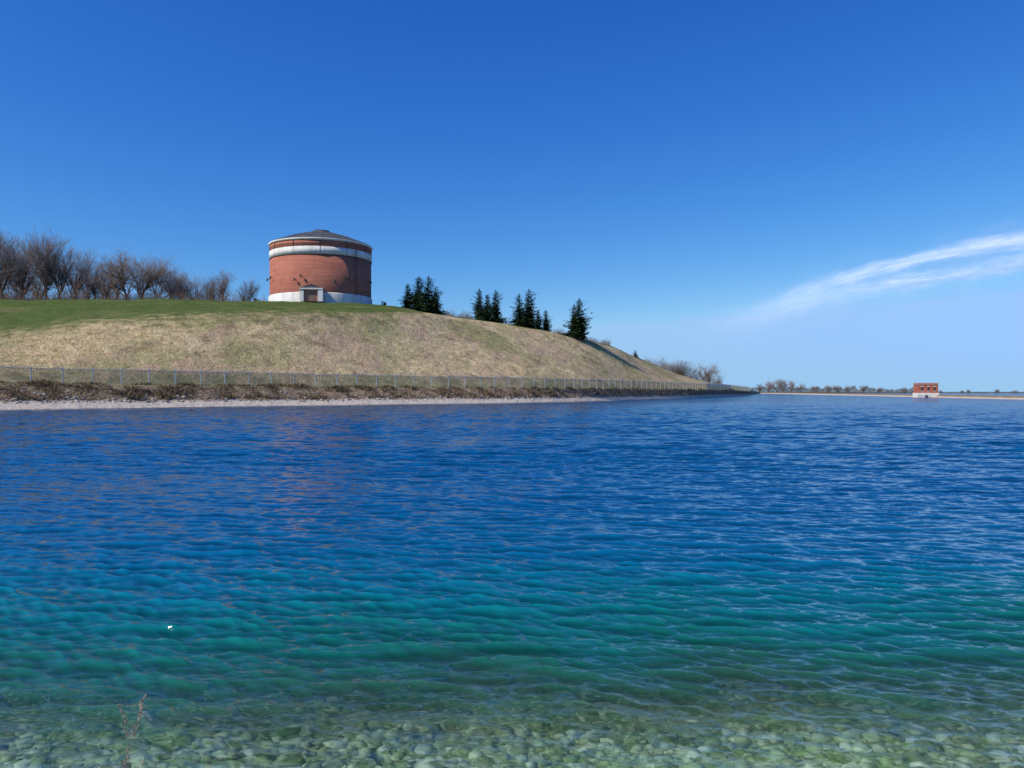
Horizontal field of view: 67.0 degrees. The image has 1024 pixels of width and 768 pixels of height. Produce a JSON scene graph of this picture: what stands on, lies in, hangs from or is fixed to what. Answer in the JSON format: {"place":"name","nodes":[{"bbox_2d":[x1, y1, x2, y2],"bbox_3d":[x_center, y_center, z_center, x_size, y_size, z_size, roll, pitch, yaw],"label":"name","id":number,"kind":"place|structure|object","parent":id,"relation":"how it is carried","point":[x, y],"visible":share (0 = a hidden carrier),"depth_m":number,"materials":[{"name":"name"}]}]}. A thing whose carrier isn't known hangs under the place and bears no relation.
{"place":"outdoors","nodes":[
{"label":"outdoors","id":0,"kind":"place"},
{"bbox_2d":[0,393,1023,690],"bbox_3d":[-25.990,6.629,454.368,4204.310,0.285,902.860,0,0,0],"label":"reservoir water","id":1,"kind":"structure","parent":0,"point":[144,549],"depth_m":15.06,"materials":[{"name":"blue liquid"}]},
{"bbox_2d":[0,646,1023,767],"bbox_3d":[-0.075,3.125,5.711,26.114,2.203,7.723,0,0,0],"label":"shore cobbles","id":2,"kind":"object","parent":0,"point":[962,750],"visible":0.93,"depth_m":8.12,"materials":[{"name":"stone"}]},
{"bbox_2d":[117,693,146,767],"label":"dry weed","id":3,"kind":"object","parent":2,"relation":"on","point":[141,707],"visible":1,"depth_m":2.73,"materials":[{"name":"plant"}]},
{"bbox_2d":[0,299,1023,409],"bbox_3d":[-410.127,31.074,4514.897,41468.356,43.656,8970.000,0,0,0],"label":"hillside ground","id":4,"kind":"structure","parent":0,"point":[23,316],"depth_m":173.28,"materials":[{"name":"beige plant"}]},
{"bbox_2d":[0,232,29,290],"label":"bare tree","id":5,"kind":"object","parent":4,"relation":"on","point":[18,240],"visible":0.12,"depth_m":301.84,"materials":[{"name":"brown plant"}]},
{"bbox_2d":[0,229,30,295],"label":"bare tree","id":6,"kind":"object","parent":4,"relation":"on","point":[9,271],"visible":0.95,"depth_m":262.65,"materials":[{"name":"brown plant"}]},
{"bbox_2d":[0,252,38,299],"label":"bare tree","id":7,"kind":"object","parent":4,"relation":"on","point":[17,281],"visible":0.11,"depth_m":299.06,"materials":[{"name":"brown plant"}]},
{"bbox_2d":[2,237,44,295],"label":"bare tree","id":8,"kind":"object","parent":4,"relation":"on","point":[22,280],"visible":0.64,"depth_m":274.13,"materials":[{"name":"brown plant"}]},
{"bbox_2d":[9,224,64,297],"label":"bare tree","id":9,"kind":"object","parent":4,"relation":"on","point":[43,276],"visible":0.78,"depth_m":261.00,"materials":[{"name":"brown plant"}]},
{"bbox_2d":[13,252,77,298],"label":"bare tree","id":10,"kind":"object","parent":4,"relation":"on","point":[51,284],"visible":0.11,"depth_m":290.52,"materials":[{"name":"brown plant"}]},
{"bbox_2d":[17,225,79,294],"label":"bare tree","id":11,"kind":"object","parent":4,"relation":"on","point":[60,274],"visible":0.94,"depth_m":262.32,"materials":[{"name":"brown plant"}]},
{"bbox_2d":[57,242,98,299],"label":"bare tree","id":12,"kind":"object","parent":4,"relation":"on","point":[72,283],"visible":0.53,"depth_m":280.44,"materials":[{"name":"brown plant"}]},
{"bbox_2d":[72,255,108,297],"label":"bare tree","id":13,"kind":"object","parent":4,"relation":"on","point":[90,285],"visible":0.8,"depth_m":267.69,"materials":[{"name":"brown plant"}]},
{"bbox_2d":[77,271,118,299],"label":"bare tree","id":14,"kind":"object","parent":4,"relation":"on","point":[89,293],"visible":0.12,"depth_m":301.06,"materials":[{"name":"brown plant"}]},
{"bbox_2d":[92,256,120,298],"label":"bare tree","id":15,"kind":"object","parent":4,"relation":"on","point":[103,287],"visible":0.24,"depth_m":282.07,"materials":[{"name":"brown plant"}]},
{"bbox_2d":[95,258,129,299],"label":"bare tree","id":16,"kind":"object","parent":4,"relation":"on","point":[114,278],"visible":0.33,"depth_m":269.44,"materials":[{"name":"brown plant"}]},
{"bbox_2d":[82,242,148,299],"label":"bare tree","id":17,"kind":"object","parent":4,"relation":"on","point":[111,265],"visible":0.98,"depth_m":256.74,"materials":[{"name":"brown plant"}]},
{"bbox_2d":[0,279,265,300],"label":"leafless thicket","id":18,"kind":"object","parent":4,"relation":"on","point":[6,295],"visible":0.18,"depth_m":251.29,"materials":[{"name":"brown plant"}]},
{"bbox_2d":[118,251,181,296],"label":"bare tree","id":19,"kind":"object","parent":4,"relation":"on","point":[151,278],"visible":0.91,"depth_m":263.83,"materials":[{"name":"brown plant"}]},
{"bbox_2d":[130,256,176,298],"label":"bare tree","id":20,"kind":"object","parent":4,"relation":"on","point":[163,288],"visible":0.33,"depth_m":273.73,"materials":[{"name":"brown plant"}]},
{"bbox_2d":[158,265,189,298],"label":"bare tree","id":21,"kind":"object","parent":4,"relation":"on","point":[173,282],"visible":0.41,"depth_m":277.67,"materials":[{"name":"brown plant"}]},
{"bbox_2d":[164,272,197,297],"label":"bare tree","id":22,"kind":"object","parent":4,"relation":"on","point":[181,284],"visible":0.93,"depth_m":271.38,"materials":[{"name":"brown plant"}]},
{"bbox_2d":[174,272,210,299],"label":"bare tree","id":23,"kind":"object","parent":4,"relation":"on","point":[196,290],"visible":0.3,"depth_m":280.89,"materials":[{"name":"brown plant"}]},
{"bbox_2d":[198,271,219,299],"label":"bare tree","id":24,"kind":"object","parent":4,"relation":"on","point":[212,285],"visible":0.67,"depth_m":282.99,"materials":[{"name":"brown plant"}]},
{"bbox_2d":[207,269,237,300],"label":"bare tree","id":25,"kind":"object","parent":4,"relation":"on","point":[221,290],"visible":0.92,"depth_m":274.99,"materials":[{"name":"brown plant"}]},
{"bbox_2d":[237,277,260,300],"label":"bare tree","id":26,"kind":"object","parent":4,"relation":"on","point":[251,290],"visible":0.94,"depth_m":280.36,"materials":[{"name":"brown plant"}]},
{"bbox_2d":[266,229,372,303],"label":"brick water tank","id":27,"kind":"object","parent":4,"relation":"on","point":[320,266],"visible":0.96,"depth_m":237.31,"materials":[{"name":"brick"}]},
{"bbox_2d":[0,390,744,403],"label":"riprap stones","id":28,"kind":"object","parent":4,"relation":"on","point":[154,400],"visible":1,"depth_m":139.42,"materials":[{"name":"grey stone"}]},
{"bbox_2d":[0,378,750,400],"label":"shoreline bank","id":29,"kind":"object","parent":4,"relation":"on","point":[134,393],"visible":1,"depth_m":142.34,"materials":[{"name":"grey stone"}]},
{"bbox_2d":[7,365,750,391],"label":"chain link fence","id":30,"kind":"object","parent":4,"relation":"on","point":[735,387],"visible":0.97,"depth_m":159.74,"materials":[{"name":"metal"}]},
{"bbox_2d":[398,284,417,308],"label":"spruce tree","id":31,"kind":"object","parent":4,"relation":"on","point":[407,295],"visible":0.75,"depth_m":249.82,"materials":[{"name":"green plant"}]},
{"bbox_2d":[405,276,425,310],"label":"spruce tree","id":32,"kind":"object","parent":4,"relation":"on","point":[418,289],"visible":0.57,"depth_m":251.56,"materials":[{"name":"green plant"}]},
{"bbox_2d":[408,276,443,313],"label":"spruce tree","id":33,"kind":"object","parent":4,"relation":"on","point":[426,302],"visible":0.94,"depth_m":246.61,"materials":[{"name":"green plant"}]},
{"bbox_2d":[433,288,448,314],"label":"spruce tree","id":34,"kind":"object","parent":4,"relation":"on","point":[440,311],"visible":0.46,"depth_m":250.89,"materials":[{"name":"green plant"}]},
{"bbox_2d":[470,289,489,320],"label":"spruce tree","id":35,"kind":"object","parent":4,"relation":"on","point":[479,310],"visible":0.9,"depth_m":261.54,"materials":[{"name":"green plant"}]},
{"bbox_2d":[483,295,491,320],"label":"spruce tree","id":36,"kind":"object","parent":4,"relation":"on","point":[488,300],"visible":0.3,"depth_m":265.92,"materials":[{"name":"green plant"}]},
{"bbox_2d":[482,290,512,322],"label":"spruce tree","id":37,"kind":"object","parent":4,"relation":"on","point":[494,313],"visible":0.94,"depth_m":261.54,"materials":[{"name":"green plant"}]},
{"bbox_2d":[508,293,534,325],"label":"spruce tree","id":38,"kind":"object","parent":4,"relation":"on","point":[519,319],"visible":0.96,"depth_m":262.68,"materials":[{"name":"green plant"}]},
{"bbox_2d":[513,289,542,327],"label":"spruce tree","id":39,"kind":"object","parent":4,"relation":"on","point":[531,323],"visible":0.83,"depth_m":265.49,"materials":[{"name":"green plant"}]},
{"bbox_2d":[533,311,544,328],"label":"spruce tree","id":40,"kind":"object","parent":4,"relation":"on","point":[538,319],"visible":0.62,"depth_m":267.87,"materials":[{"name":"green plant"}]},
{"bbox_2d":[540,311,553,331],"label":"spruce tree","id":41,"kind":"object","parent":4,"relation":"on","point":[546,327],"visible":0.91,"depth_m":267.97,"materials":[{"name":"green plant"}]},
{"bbox_2d":[564,305,581,336],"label":"spruce tree","id":42,"kind":"object","parent":4,"relation":"on","point":[571,319],"visible":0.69,"depth_m":272.57,"materials":[{"name":"green plant"}]},
{"bbox_2d":[563,298,593,339],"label":"spruce tree","id":43,"kind":"object","parent":4,"relation":"on","point":[580,334],"visible":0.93,"depth_m":271.26,"materials":[{"name":"green plant"}]},
{"bbox_2d":[443,308,727,383],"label":"ridge scrub","id":44,"kind":"object","parent":4,"relation":"on","point":[608,342],"visible":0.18,"depth_m":301.13,"materials":[{"name":"brown plant"}]},
{"bbox_2d":[642,354,675,370],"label":"bare tree","id":45,"kind":"object","parent":4,"relation":"on","point":[661,364],"visible":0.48,"depth_m":425.86,"materials":[{"name":"brown plant"}]},
{"bbox_2d":[667,358,691,374],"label":"bare tree","id":46,"kind":"object","parent":4,"relation":"on","point":[683,368],"visible":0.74,"depth_m":429.41,"materials":[{"name":"brown plant"}]},
{"bbox_2d":[672,361,699,377],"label":"bare tree","id":47,"kind":"object","parent":4,"relation":"on","point":[675,367],"visible":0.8,"depth_m":429.58,"materials":[{"name":"brown plant"}]},
{"bbox_2d":[688,361,720,379],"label":"bare tree","id":48,"kind":"object","parent":4,"relation":"on","point":[709,370],"visible":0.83,"depth_m":431.43,"materials":[{"name":"brown plant"}]},
{"bbox_2d":[706,383,730,388],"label":"concrete parapet wall","id":49,"kind":"structure","parent":4,"relation":"on","point":[711,385],"depth_m":346.69,"materials":[{"name":"grey concrete"}]},
{"bbox_2d":[765,383,774,390],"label":"bare tree","id":50,"kind":"object","parent":4,"relation":"on","point":[769,386],"visible":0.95,"depth_m":845.21,"materials":[{"name":"brown plant"}]},
{"bbox_2d":[766,380,784,392],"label":"bare tree","id":51,"kind":"object","parent":4,"relation":"on","point":[774,385],"visible":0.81,"depth_m":851.99,"materials":[{"name":"brown plant"}]},
{"bbox_2d":[775,379,787,392],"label":"bare tree","id":52,"kind":"object","parent":4,"relation":"on","point":[785,385],"visible":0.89,"depth_m":856.21,"materials":[{"name":"brown plant"}]},
{"bbox_2d":[787,380,795,392],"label":"bare tree","id":53,"kind":"object","parent":4,"relation":"on","point":[792,385],"visible":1,"depth_m":849.75,"materials":[{"name":"brown plant"}]},
{"bbox_2d":[794,383,806,392],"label":"bare tree","id":54,"kind":"object","parent":4,"relation":"on","point":[800,387],"visible":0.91,"depth_m":845.54,"materials":[{"name":"brown plant"}]},
{"bbox_2d":[745,385,1023,392],"bbox_3d":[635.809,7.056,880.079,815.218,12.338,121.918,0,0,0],"label":"distant tree line","id":55,"kind":"object","parent":4,"relation":"on","point":[841,391],"visible":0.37,"depth_m":851.16,"materials":[{"name":"brown plant"}]},
{"bbox_2d":[913,383,938,396],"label":"brick gatehouse","id":56,"kind":"object","parent":4,"relation":"on","point":[925,389],"visible":0.84,"depth_m":313.23,"materials":[{"name":"brick"}]},
{"bbox_2d":[0,0,1023,391],"label":"sky","id":57,"kind":"structure","parent":0,"point":[735,186],"materials":[{"name":"blue"}]},
{"bbox_2d":[887,238,1023,283],"bbox_3d":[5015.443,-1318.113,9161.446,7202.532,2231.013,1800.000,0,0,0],"label":"cloud","id":58,"kind":"structure","parent":0,"point":[995,241],"depth_m":9048.49,"materials":[{"name":"white"}]}
]}

